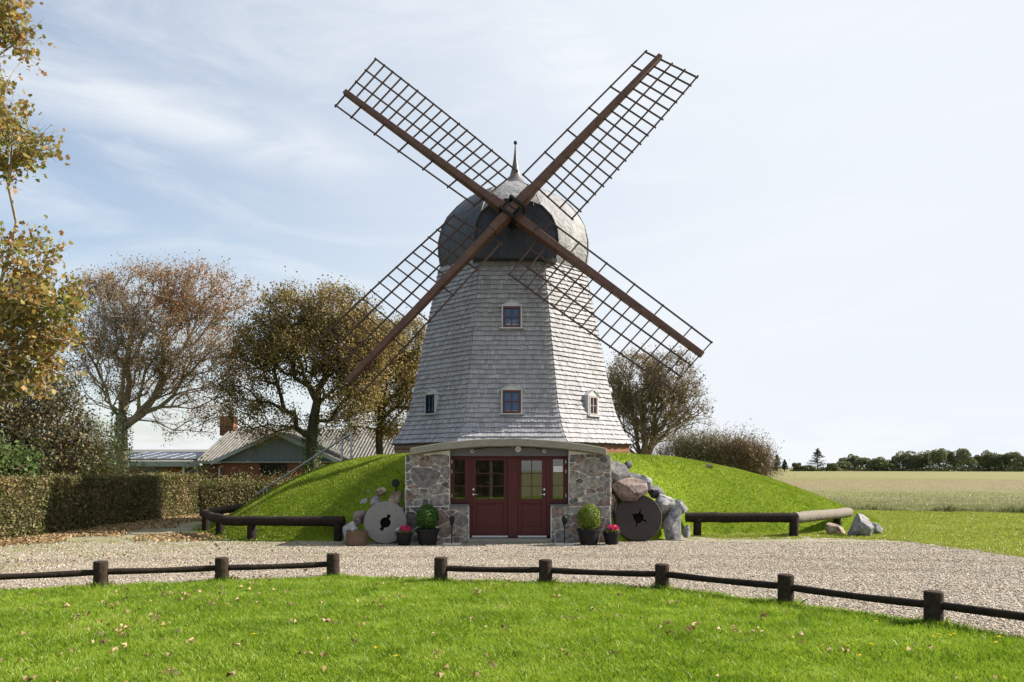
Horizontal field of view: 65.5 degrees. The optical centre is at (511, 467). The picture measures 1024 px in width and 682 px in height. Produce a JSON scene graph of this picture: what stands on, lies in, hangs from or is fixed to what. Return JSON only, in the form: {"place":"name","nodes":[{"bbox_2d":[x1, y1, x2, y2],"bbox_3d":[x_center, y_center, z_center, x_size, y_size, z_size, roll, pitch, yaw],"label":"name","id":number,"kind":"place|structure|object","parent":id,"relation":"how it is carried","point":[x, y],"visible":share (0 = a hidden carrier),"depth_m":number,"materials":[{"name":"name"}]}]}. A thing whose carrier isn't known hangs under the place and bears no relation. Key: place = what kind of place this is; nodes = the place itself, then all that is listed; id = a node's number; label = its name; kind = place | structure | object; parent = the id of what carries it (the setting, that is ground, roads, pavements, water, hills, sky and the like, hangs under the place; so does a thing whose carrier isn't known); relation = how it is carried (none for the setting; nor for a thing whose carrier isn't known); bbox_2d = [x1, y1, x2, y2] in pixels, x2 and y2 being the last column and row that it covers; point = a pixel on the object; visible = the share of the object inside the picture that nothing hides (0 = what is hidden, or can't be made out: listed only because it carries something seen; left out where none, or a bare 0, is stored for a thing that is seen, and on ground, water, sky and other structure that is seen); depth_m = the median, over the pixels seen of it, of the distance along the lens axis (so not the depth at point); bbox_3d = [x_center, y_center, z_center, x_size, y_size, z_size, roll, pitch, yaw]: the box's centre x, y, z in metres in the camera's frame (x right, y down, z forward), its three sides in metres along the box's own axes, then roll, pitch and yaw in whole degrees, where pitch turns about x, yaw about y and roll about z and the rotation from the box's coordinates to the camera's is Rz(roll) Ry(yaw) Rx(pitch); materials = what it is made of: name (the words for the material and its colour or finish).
{"place":"outdoors","nodes":[
{"label":"outdoors","id":0,"kind":"place"},
{"bbox_2d":[195,416,398,485],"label":"brick house","id":1,"kind":"structure","parent":0,"point":[228,453],"depth_m":38.00,"materials":[{"name":"grey"}]},
{"bbox_2d":[260,464,286,475],"bbox_3d":[-11.375,0.115,37.970,1.250,0.570,0.080,0,0,0],"label":"window","id":2,"kind":"structure","parent":1,"relation":"in","point":[270,467],"depth_m":37.97,"materials":[{"name":"black glass"}]},
{"bbox_2d":[0,519,1023,637],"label":"gravel yard","id":3,"kind":"structure","parent":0,"point":[187,527],"depth_m":15.47,"materials":[{"name":"beige gravel"}]},
{"bbox_2d":[0,513,233,545],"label":"leaf litter","id":4,"kind":"object","parent":3,"relation":"on","point":[115,529],"visible":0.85,"depth_m":21.46,"materials":[{"name":"brown plant"}]},
{"bbox_2d":[191,522,293,541],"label":"verge grass","id":5,"kind":"structure","parent":3,"relation":"on","point":[198,528],"depth_m":20.26,"materials":[{"name":"green plant"}]},
{"bbox_2d":[199,503,345,541],"bbox_3d":[-7.514,1.570,22.490,2.458,0.762,8.202,0,0,-36],"label":"log barrier","id":6,"kind":"object","parent":3,"relation":"on","point":[218,517],"visible":0.94,"depth_m":20.16,"materials":[{"name":"brown wood"}]},
{"bbox_2d":[0,538,618,577],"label":"yard leaves","id":7,"kind":"object","parent":3,"relation":"on","point":[169,564],"visible":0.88,"depth_m":16.48,"materials":[{"name":"orange plant"}]},
{"bbox_2d":[343,521,357,540],"bbox_3d":[-3.898,1.591,19.323,0.391,0.568,0.432,0,0,-27],"label":"boulder","id":8,"kind":"object","parent":3,"relation":"on","point":[351,525],"visible":0.53,"depth_m":19.25,"materials":[{"name":"grey stone"}]},
{"bbox_2d":[353,510,365,525],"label":"boulder","id":9,"kind":"object","parent":8,"relation":"on","point":[358,518],"visible":0.81,"depth_m":19.50,"materials":[{"name":"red stone"}]},
{"bbox_2d":[346,530,367,545],"bbox_3d":[-3.697,1.677,18.950,0.524,0.345,0.524,0,0,0],"label":"tub","id":10,"kind":"object","parent":3,"relation":"on","point":[356,538],"visible":1,"depth_m":18.74,"materials":[{"name":"wood"}]},
{"bbox_2d":[364,501,406,543],"bbox_3d":[-3.072,1.346,19.320,1.029,1.033,0.154,0,-9,-6],"label":"millstone","id":11,"kind":"object","parent":3,"relation":"on","point":[376,513],"visible":0.94,"depth_m":19.25,"materials":[{"name":"grey stone"}]},
{"bbox_2d":[380,515,390,530],"bbox_3d":[-3.085,1.419,19.693,0.487,0.729,0.567,0,0,-23],"label":"hole","id":12,"kind":"object","parent":11,"relation":"attached to","point":[385,522],"visible":0.2,"depth_m":19.45,"materials":[{"name":"black"}]},
{"bbox_2d":[395,525,412,545],"bbox_3d":[-2.574,1.607,18.953,0.417,0.486,0.406,0,0,0],"label":"flower pot","id":13,"kind":"object","parent":3,"relation":"on","point":[403,533],"visible":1,"depth_m":18.82,"materials":[{"name":"black plastic"}]},
{"bbox_2d":[415,504,439,544],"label":"potted shrub","id":14,"kind":"object","parent":3,"relation":"on","point":[427,530],"visible":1,"depth_m":18.88,"materials":[{"name":"green plant"}]},
{"bbox_2d":[443,515,460,544],"bbox_3d":[-1.436,1.500,19.000,0.420,0.700,0.260,0,0,0],"label":"garden torch","id":15,"kind":"object","parent":3,"relation":"on","point":[451,519],"visible":1,"depth_m":18.96,"materials":[{"name":"black metal"}]},
{"bbox_2d":[404,438,611,542],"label":"entrance building","id":16,"kind":"structure","parent":3,"relation":"on","point":[517,490],"depth_m":19.72,"materials":[{"name":"stone"}]},
{"bbox_2d":[450,458,469,505],"bbox_3d":[-1.292,0.361,19.710,0.482,1.190,0.340,0,0,0],"label":"side window","id":17,"kind":"structure","parent":16,"relation":"in","point":[458,502],"depth_m":19.82,"materials":[{"name":"red paint"}]},
{"bbox_2d":[472,458,507,534],"bbox_3d":[-0.551,0.729,19.831,0.893,1.926,0.109,0,0,0],"label":"door","id":18,"kind":"structure","parent":16,"relation":"in","point":[489,516],"depth_m":19.84,"materials":[{"name":"red paint"}]},
{"bbox_2d":[518,458,546,534],"bbox_3d":[0.504,0.729,19.831,0.714,1.926,0.109,0,0,0],"label":"door","id":19,"kind":"structure","parent":16,"relation":"in","point":[532,513],"depth_m":19.84,"materials":[{"name":"red paint"}]},
{"bbox_2d":[550,458,568,505],"bbox_3d":[1.166,0.361,19.710,0.461,1.190,0.340,0,0,0],"label":"side window","id":20,"kind":"structure","parent":16,"relation":"in","point":[563,469],"depth_m":19.82,"materials":[{"name":"red paint"}]},
{"bbox_2d":[0,540,1015,572],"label":"gravel weeds","id":21,"kind":"object","parent":3,"relation":"on","point":[18,550],"visible":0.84,"depth_m":17.64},
{"bbox_2d":[555,515,573,544],"bbox_3d":[1.252,1.500,19.000,0.420,0.700,0.260,0,0,0],"label":"garden torch","id":22,"kind":"object","parent":3,"relation":"on","point":[564,519],"visible":1,"depth_m":18.96,"materials":[{"name":"black metal"}]},
{"bbox_2d":[577,503,600,544],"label":"potted shrub","id":23,"kind":"object","parent":3,"relation":"on","point":[588,532],"visible":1,"depth_m":18.88,"materials":[{"name":"green plant"}]},
{"bbox_2d":[603,524,619,544],"bbox_3d":[2.385,1.605,19.092,0.420,0.489,0.436,0,0,0],"label":"flower pot","id":24,"kind":"object","parent":3,"relation":"on","point":[611,535],"visible":1,"depth_m":18.96,"materials":[{"name":"black plastic"}]},
{"bbox_2d":[614,495,661,540],"bbox_3d":[3.172,1.273,20.021,1.182,1.180,0.175,0,-9,4],"label":"millstone","id":25,"kind":"object","parent":3,"relation":"on","point":[647,507],"visible":0.89,"depth_m":19.93,"materials":[{"name":"grey stone"}]},
{"bbox_2d":[633,511,645,525],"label":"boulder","id":26,"kind":"object","parent":25,"relation":"in","point":[638,517],"visible":0.19,"depth_m":20.09,"materials":[{"name":"black stone"}]},
{"bbox_2d":[663,502,680,539],"bbox_3d":[4.128,1.459,20.338,0.376,1.148,0.389,0,0,44],"label":"boulder","id":27,"kind":"object","parent":3,"relation":"on","point":[672,525],"visible":0.91,"depth_m":20.27,"materials":[{"name":"grey stone"}]},
{"bbox_2d":[655,494,675,514],"bbox_3d":[3.906,0.949,20.396,0.570,0.538,0.426,0,0,-33],"label":"boulder","id":28,"kind":"object","parent":27,"relation":"on","point":[666,504],"visible":0.81,"depth_m":20.26,"materials":[{"name":"grey stone"}]},
{"bbox_2d":[647,486,664,498],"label":"boulder","id":29,"kind":"object","parent":28,"relation":"on","point":[654,491],"visible":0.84,"depth_m":20.48,"materials":[{"name":"grey stone"}]},
{"bbox_2d":[683,525,690,537],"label":"boulder","id":30,"kind":"object","parent":3,"relation":"on","point":[686,532],"visible":1,"depth_m":20.14,"materials":[{"name":"grey stone"}]},
{"bbox_2d":[685,508,852,536],"bbox_3d":[7.717,1.573,22.155,6.060,0.755,1.656,0,0,-24],"label":"log barrier","id":31,"kind":"object","parent":3,"relation":"on","point":[794,519],"visible":0.93,"depth_m":21.43,"materials":[{"name":"brown wood"}]},
{"bbox_2d":[684,535,1023,557],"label":"edge grass","id":32,"kind":"structure","parent":3,"relation":"on","point":[818,537],"depth_m":20.48,"materials":[{"name":"green plant"}]},
{"bbox_2d":[0,573,1023,681],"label":"fallen leaves","id":33,"kind":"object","parent":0,"point":[353,656],"depth_m":8.12,"materials":[{"name":"plant"}]},
{"bbox_2d":[0,553,339,586],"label":"post and rail fence","id":34,"kind":"object","parent":33,"relation":"on","point":[101,571],"visible":0.92,"depth_m":12.52,"materials":[{"name":"brown wood"}]},
{"bbox_2d":[0,574,1013,681],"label":"fallen leaves","id":35,"kind":"object","parent":33,"relation":"on","point":[440,674],"depth_m":8.86,"materials":[{"name":"beige plant"}]},
{"bbox_2d":[77,571,954,625],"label":"fence posts","id":36,"kind":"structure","parent":33,"relation":"on","point":[432,578],"depth_m":12.13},
{"bbox_2d":[434,557,1023,623],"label":"post and rail fence","id":37,"kind":"object","parent":33,"relation":"on","point":[932,604],"visible":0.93,"depth_m":10.74,"materials":[{"name":"brown wood"}]},
{"bbox_2d":[0,0,1023,467],"label":"sky","id":38,"kind":"structure","parent":0,"point":[834,201],"materials":[{"name":"blue"}]},
{"bbox_2d":[13,468,1023,512],"bbox_3d":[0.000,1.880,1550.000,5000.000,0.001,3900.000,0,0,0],"label":"field","id":39,"kind":"structure","parent":0,"point":[914,476],"depth_m":98.43,"materials":[{"name":"beige plant"}]},
{"bbox_2d":[772,454,782,470],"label":"distant conifer","id":40,"kind":"object","parent":39,"relation":"on","point":[779,463],"visible":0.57,"depth_m":369.48,"materials":[{"name":"green plant"}]},
{"bbox_2d":[787,463,801,470],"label":"distant tree","id":41,"kind":"object","parent":39,"relation":"on","point":[797,466],"visible":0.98,"depth_m":384.08,"materials":[{"name":"green plant"}]},
{"bbox_2d":[796,465,816,470],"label":"distant tree","id":42,"kind":"object","parent":39,"relation":"on","point":[805,467],"visible":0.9,"depth_m":382.84,"materials":[{"name":"green plant"}]},
{"bbox_2d":[807,448,827,470],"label":"distant conifer","id":43,"kind":"object","parent":39,"relation":"on","point":[817,455],"visible":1,"depth_m":369.50,"materials":[{"name":"green plant"}]},
{"bbox_2d":[813,467,833,470],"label":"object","id":44,"kind":"object","parent":39,"relation":"on","point":[824,469],"visible":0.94,"depth_m":383.37,"materials":[{"name":"green plant"}]},
{"bbox_2d":[827,463,846,470],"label":"distant tree","id":45,"kind":"object","parent":39,"relation":"on","point":[834,466],"visible":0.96,"depth_m":383.09,"materials":[{"name":"green plant"}]},
{"bbox_2d":[836,461,857,470],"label":"distant tree","id":46,"kind":"object","parent":39,"relation":"on","point":[843,464],"visible":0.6,"depth_m":393.67,"materials":[{"name":"green plant"}]},
{"bbox_2d":[846,454,863,470],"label":"distant tree","id":47,"kind":"object","parent":39,"relation":"on","point":[852,459],"visible":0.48,"depth_m":397.88,"materials":[{"name":"green plant"}]},
{"bbox_2d":[844,457,875,470],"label":"distant tree","id":48,"kind":"object","parent":39,"relation":"on","point":[861,461],"visible":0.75,"depth_m":387.19,"materials":[{"name":"green plant"}]},
{"bbox_2d":[853,458,885,470],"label":"distant tree","id":49,"kind":"object","parent":39,"relation":"on","point":[870,464],"visible":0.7,"depth_m":381.90,"materials":[{"name":"green plant"}]},
{"bbox_2d":[856,456,903,470],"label":"distant tree","id":50,"kind":"object","parent":39,"relation":"on","point":[883,462],"visible":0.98,"depth_m":379.05,"materials":[{"name":"green plant"}]},
{"bbox_2d":[882,455,904,470],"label":"distant tree","id":51,"kind":"object","parent":39,"relation":"on","point":[898,460],"visible":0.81,"depth_m":382.55,"materials":[{"name":"green plant"}]},
{"bbox_2d":[781,478,1023,501],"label":"field stubble","id":52,"kind":"object","parent":39,"relation":"on","point":[947,483],"visible":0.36,"depth_m":67.35,"materials":[{"name":"beige plant"}]},
{"bbox_2d":[891,451,916,470],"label":"distant tree","id":53,"kind":"object","parent":39,"relation":"on","point":[904,455],"visible":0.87,"depth_m":381.10,"materials":[{"name":"green plant"}]},
{"bbox_2d":[810,491,1023,512],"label":"rough grass","id":54,"kind":"structure","parent":39,"relation":"on","point":[997,507],"depth_m":39.28,"materials":[{"name":"beige plant"}]},
{"bbox_2d":[902,454,933,470],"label":"distant tree","id":55,"kind":"object","parent":39,"relation":"on","point":[920,459],"visible":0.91,"depth_m":376.63,"materials":[{"name":"green plant"}]},
{"bbox_2d":[905,450,938,470],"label":"distant tree","id":56,"kind":"object","parent":39,"relation":"on","point":[927,452],"visible":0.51,"depth_m":375.90,"materials":[{"name":"green plant"}]},
{"bbox_2d":[922,448,957,470],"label":"distant tree","id":57,"kind":"object","parent":39,"relation":"on","point":[940,455],"visible":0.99,"depth_m":365.67,"materials":[{"name":"green plant"}]},
{"bbox_2d":[934,450,956,470],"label":"distant tree","id":58,"kind":"object","parent":39,"relation":"on","point":[949,457],"visible":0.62,"depth_m":371.52,"materials":[{"name":"green plant"}]},
{"bbox_2d":[946,448,966,470],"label":"distant tree","id":59,"kind":"object","parent":39,"relation":"on","point":[955,458],"visible":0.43,"depth_m":369.05,"materials":[{"name":"green plant"}]},
{"bbox_2d":[953,448,991,471],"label":"distant tree","id":60,"kind":"object","parent":39,"relation":"on","point":[965,455],"visible":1,"depth_m":354.55,"materials":[{"name":"green plant"}]},
{"bbox_2d":[967,455,987,471],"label":"distant tree","id":61,"kind":"object","parent":39,"relation":"on","point":[978,458],"visible":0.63,"depth_m":357.21,"materials":[{"name":"green plant"}]},
{"bbox_2d":[976,450,999,470],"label":"distant tree","id":62,"kind":"object","parent":39,"relation":"on","point":[987,457],"visible":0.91,"depth_m":356.76,"materials":[{"name":"green plant"}]},
{"bbox_2d":[982,452,1002,471],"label":"distant tree","id":63,"kind":"object","parent":39,"relation":"on","point":[994,456],"visible":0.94,"depth_m":355.64,"materials":[{"name":"green plant"}]},
{"bbox_2d":[989,453,1011,471],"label":"distant tree","id":64,"kind":"object","parent":39,"relation":"on","point":[1002,464],"visible":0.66,"depth_m":354.37,"materials":[{"name":"green plant"}]},
{"bbox_2d":[993,451,1022,471],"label":"distant tree","id":65,"kind":"object","parent":39,"relation":"on","point":[1011,455],"visible":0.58,"depth_m":352.04,"materials":[{"name":"green plant"}]},
{"bbox_2d":[1003,455,1023,471],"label":"distant tree","id":66,"kind":"object","parent":39,"relation":"on","point":[1018,462],"visible":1,"depth_m":340.92,"materials":[{"name":"green plant"}]},
{"bbox_2d":[34,510,1023,554],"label":"grass ground","id":67,"kind":"structure","parent":0,"point":[926,533],"depth_m":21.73,"materials":[{"name":"green plant"}]},
{"bbox_2d":[0,430,53,476],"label":"shrub","id":68,"kind":"object","parent":67,"relation":"on","point":[8,457],"visible":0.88,"depth_m":24.44,"materials":[{"name":"green plant"}]},
{"bbox_2d":[0,341,78,474],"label":"dark tree","id":69,"kind":"object","parent":67,"relation":"on","point":[9,431],"visible":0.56,"depth_m":29.80,"materials":[{"name":"green plant"}]},
{"bbox_2d":[0,0,96,408],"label":"maple tree","id":70,"kind":"object","parent":67,"relation":"on","point":[24,308],"visible":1,"depth_m":21.24,"materials":[{"name":"yellow plant"}]},
{"bbox_2d":[0,350,115,475],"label":"dark tree","id":71,"kind":"object","parent":67,"relation":"on","point":[69,428],"visible":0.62,"depth_m":31.11,"materials":[{"name":"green plant"}]},
{"bbox_2d":[48,407,141,474],"bbox_3d":[-17.249,-0.322,32.605,3.808,4.345,3.303,0,0,0],"label":"shrub","id":72,"kind":"object","parent":67,"relation":"on","point":[102,459],"visible":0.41,"depth_m":32.43,"materials":[{"name":"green plant"}]},
{"bbox_2d":[0,469,201,539],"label":"clipped hedge","id":73,"kind":"object","parent":67,"relation":"on","point":[32,504],"visible":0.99,"depth_m":23.61,"materials":[{"name":"green plant"}]},
{"bbox_2d":[78,449,207,484],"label":"brick annex","id":74,"kind":"object","parent":67,"relation":"on","point":[179,459],"visible":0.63,"depth_m":42.91,"materials":[{"name":"white paint"}]},
{"bbox_2d":[182,467,198,484],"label":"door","id":75,"kind":"structure","parent":74,"relation":"in","point":[185,468],"depth_m":42.30,"materials":[{"name":"green paint"}]},
{"bbox_2d":[51,247,261,474],"bbox_3d":[-17.101,-4.271,38.002,10.827,12.270,5.566,0,0,0],"label":"tree","id":76,"kind":"object","parent":67,"relation":"on","point":[178,312],"visible":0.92,"depth_m":37.53,"materials":[{"name":"brown plant"}]},
{"bbox_2d":[110,452,218,479],"bbox_3d":[-14.879,0.542,34.139,4.380,2.616,2.850,0,0,0],"label":"shrub","id":77,"kind":"object","parent":67,"relation":"on","point":[135,467],"visible":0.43,"depth_m":33.91,"materials":[{"name":"green plant"}]},
{"bbox_2d":[195,451,326,512],"bbox_3d":[-9.750,0.599,33.273,7.136,2.587,1.792,0,0,-35],"label":"ragged hedge","id":78,"kind":"object","parent":67,"relation":"on","point":[215,494],"visible":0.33,"depth_m":31.79,"materials":[{"name":"green plant"}]},
{"bbox_2d":[200,266,414,473],"bbox_3d":[-9.245,-3.655,36.512,9.675,11.052,5.321,0,0,-15],"label":"oak tree","id":79,"kind":"object","parent":67,"relation":"on","point":[288,338],"visible":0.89,"depth_m":35.90,"materials":[{"name":"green plant"}]},
{"bbox_2d":[317,306,426,454],"bbox_3d":[-6.342,-3.078,39.911,7.360,9.887,4.513,0,0,0],"label":"oak tree","id":80,"kind":"object","parent":67,"relation":"on","point":[403,384],"visible":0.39,"depth_m":39.28,"materials":[{"name":"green plant"}]},
{"bbox_2d":[605,342,716,454],"bbox_3d":[6.882,-2.235,39.989,7.077,8.170,4.576,0,0,0],"label":"brown tree","id":81,"kind":"object","parent":67,"relation":"on","point":[627,398],"visible":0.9,"depth_m":39.38,"materials":[{"name":"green plant"}]},
{"bbox_2d":[641,417,711,460],"bbox_3d":[8.284,-0.281,38.132,4.316,4.261,4.046,0,0,0],"label":"bush","id":82,"kind":"object","parent":67,"relation":"on","point":[667,451],"visible":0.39,"depth_m":37.69,"materials":[{"name":"brown plant"}]},
{"bbox_2d":[670,419,733,466],"bbox_3d":[8.892,-0.212,37.675,3.516,4.125,3.857,0,0,0],"label":"bush","id":83,"kind":"object","parent":67,"relation":"on","point":[699,441],"visible":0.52,"depth_m":37.00,"materials":[{"name":"brown plant"}]},
{"bbox_2d":[691,421,743,467],"bbox_3d":[9.917,-0.151,36.842,3.766,4.002,3.745,0,0,0],"label":"bush","id":84,"kind":"object","parent":67,"relation":"on","point":[720,449],"visible":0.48,"depth_m":36.48,"materials":[{"name":"brown plant"}]},
{"bbox_2d":[710,416,781,473],"bbox_3d":[10.712,-0.239,36.514,3.603,4.178,3.143,0,0,0],"label":"bush","id":85,"kind":"object","parent":67,"relation":"on","point":[739,449],"visible":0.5,"depth_m":36.11,"materials":[{"name":"brown plant"}]},
{"bbox_2d":[729,429,791,483],"bbox_3d":[11.132,0.011,36.049,3.068,3.679,2.907,0,0,-45],"label":"bush","id":86,"kind":"object","parent":67,"relation":"on","point":[760,466],"visible":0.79,"depth_m":35.66,"materials":[{"name":"brown plant"}]},
{"bbox_2d":[825,522,845,534],"bbox_3d":[8.938,1.698,22.057,0.566,0.356,0.367,0,0,-32],"label":"boulder","id":87,"kind":"object","parent":67,"relation":"on","point":[831,528],"visible":0.88,"depth_m":21.93,"materials":[{"name":"beige stone"}]},
{"bbox_2d":[847,513,873,535],"bbox_3d":[9.480,1.611,21.610,0.629,0.732,0.679,0,0,0],"label":"boulder","id":88,"kind":"object","parent":67,"relation":"on","point":[861,524],"visible":0.87,"depth_m":21.43,"materials":[{"name":"grey stone"}]},
{"bbox_2d":[872,523,882,533],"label":"boulder","id":89,"kind":"object","parent":67,"relation":"on","point":[877,528],"visible":0.66,"depth_m":22.00,"materials":[{"name":"grey stone"}]},
{"bbox_2d":[210,452,879,541],"bbox_3d":[1.220,0.764,29.000,25.440,2.292,19.200,0,0,0],"label":"mound","id":90,"kind":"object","parent":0,"point":[399,477],"visible":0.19,"depth_m":21.82,"materials":[{"name":"green plant"}]},
{"bbox_2d":[255,432,351,494],"bbox_3d":[-7.319,0.096,27.692,4.816,2.541,0.131,0,0,32],"label":"handrail","id":91,"kind":"object","parent":90,"relation":"on","point":[310,459],"visible":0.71,"depth_m":27.16,"materials":[{"name":"metal"}]},
{"bbox_2d":[370,495,379,505],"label":"boulder","id":92,"kind":"object","parent":90,"relation":"on","point":[374,499],"visible":0.39,"depth_m":20.24,"materials":[{"name":"grey stone"}]},
{"bbox_2d":[375,487,385,495],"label":"boulder","id":93,"kind":"object","parent":90,"relation":"on","point":[380,491],"visible":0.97,"depth_m":20.31,"materials":[{"name":"beige stone"}]},
{"bbox_2d":[388,490,402,503],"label":"boulder","id":94,"kind":"object","parent":90,"relation":"on","point":[395,497],"visible":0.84,"depth_m":20.07,"materials":[{"name":"brown stone"}]},
{"bbox_2d":[392,479,399,491],"bbox_3d":[-2.908,0.450,19.953,0.200,0.318,0.203,0,0,0],"label":"spotlight","id":95,"kind":"object","parent":94,"relation":"on","point":[395,483],"visible":1,"depth_m":19.89,"materials":[{"name":"black plastic"}]},
{"bbox_2d":[310,50,712,465],"bbox_3d":[-0.005,-6.796,27.214,11.800,13.493,9.214,0,0,0],"label":"windmill","id":96,"kind":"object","parent":90,"relation":"on","point":[512,348],"visible":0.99,"depth_m":24.99,"materials":[{"name":"grey wood"}]},
{"bbox_2d":[425,394,433,413],"bbox_3d":[-2.610,-2.026,25.513,0.430,0.600,0.071,0,0,45],"label":"window frame","id":97,"kind":"structure","parent":96,"relation":"in","point":[429,399],"depth_m":25.56,"materials":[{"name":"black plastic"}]},
{"bbox_2d":[503,306,520,326],"bbox_3d":[-0.006,-4.703,24.895,0.550,0.660,0.071,0,0,0],"label":"window frame","id":98,"kind":"structure","parent":96,"relation":"in","point":[510,313],"depth_m":24.92,"materials":[{"name":"red paint"}]},
{"bbox_2d":[503,390,520,412],"bbox_3d":[-0.007,-2.005,24.307,0.560,0.700,0.071,0,0,0],"label":"window frame","id":99,"kind":"structure","parent":96,"relation":"in","point":[511,398],"depth_m":24.33,"materials":[{"name":"red paint"}]},
{"bbox_2d":[589,395,597,415],"bbox_3d":[2.590,-1.971,25.454,0.430,0.620,0.071,0,0,-45],"label":"window frame","id":100,"kind":"structure","parent":96,"relation":"in","point":[593,400],"depth_m":25.45,"materials":[{"name":"paint"}]},
{"bbox_2d":[611,461,629,483],"bbox_3d":[2.668,0.137,20.335,0.626,0.617,0.396,0,0,-25],"label":"boulder","id":101,"kind":"object","parent":90,"relation":"on","point":[619,471],"visible":0.57,"depth_m":20.21,"materials":[{"name":"grey stone"}]},
{"bbox_2d":[611,477,647,500],"bbox_3d":[2.964,0.570,20.076,0.973,0.641,0.741,0,0,0],"label":"boulder","id":102,"kind":"object","parent":90,"relation":"on","point":[630,489],"visible":0.94,"depth_m":19.91,"materials":[{"name":"beige stone"}]},
{"bbox_2d":[630,472,652,483],"bbox_3d":[3.354,0.354,20.758,0.612,0.448,0.401,0,0,0],"label":"boulder","id":103,"kind":"object","parent":90,"relation":"on","point":[643,477],"visible":0.45,"depth_m":20.61,"materials":[{"name":"grey stone"}]},
{"bbox_2d":[675,499,687,513],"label":"boulder","id":104,"kind":"object","parent":90,"relation":"on","point":[684,508],"visible":0.51,"depth_m":20.80,"materials":[{"name":"grey stone"}]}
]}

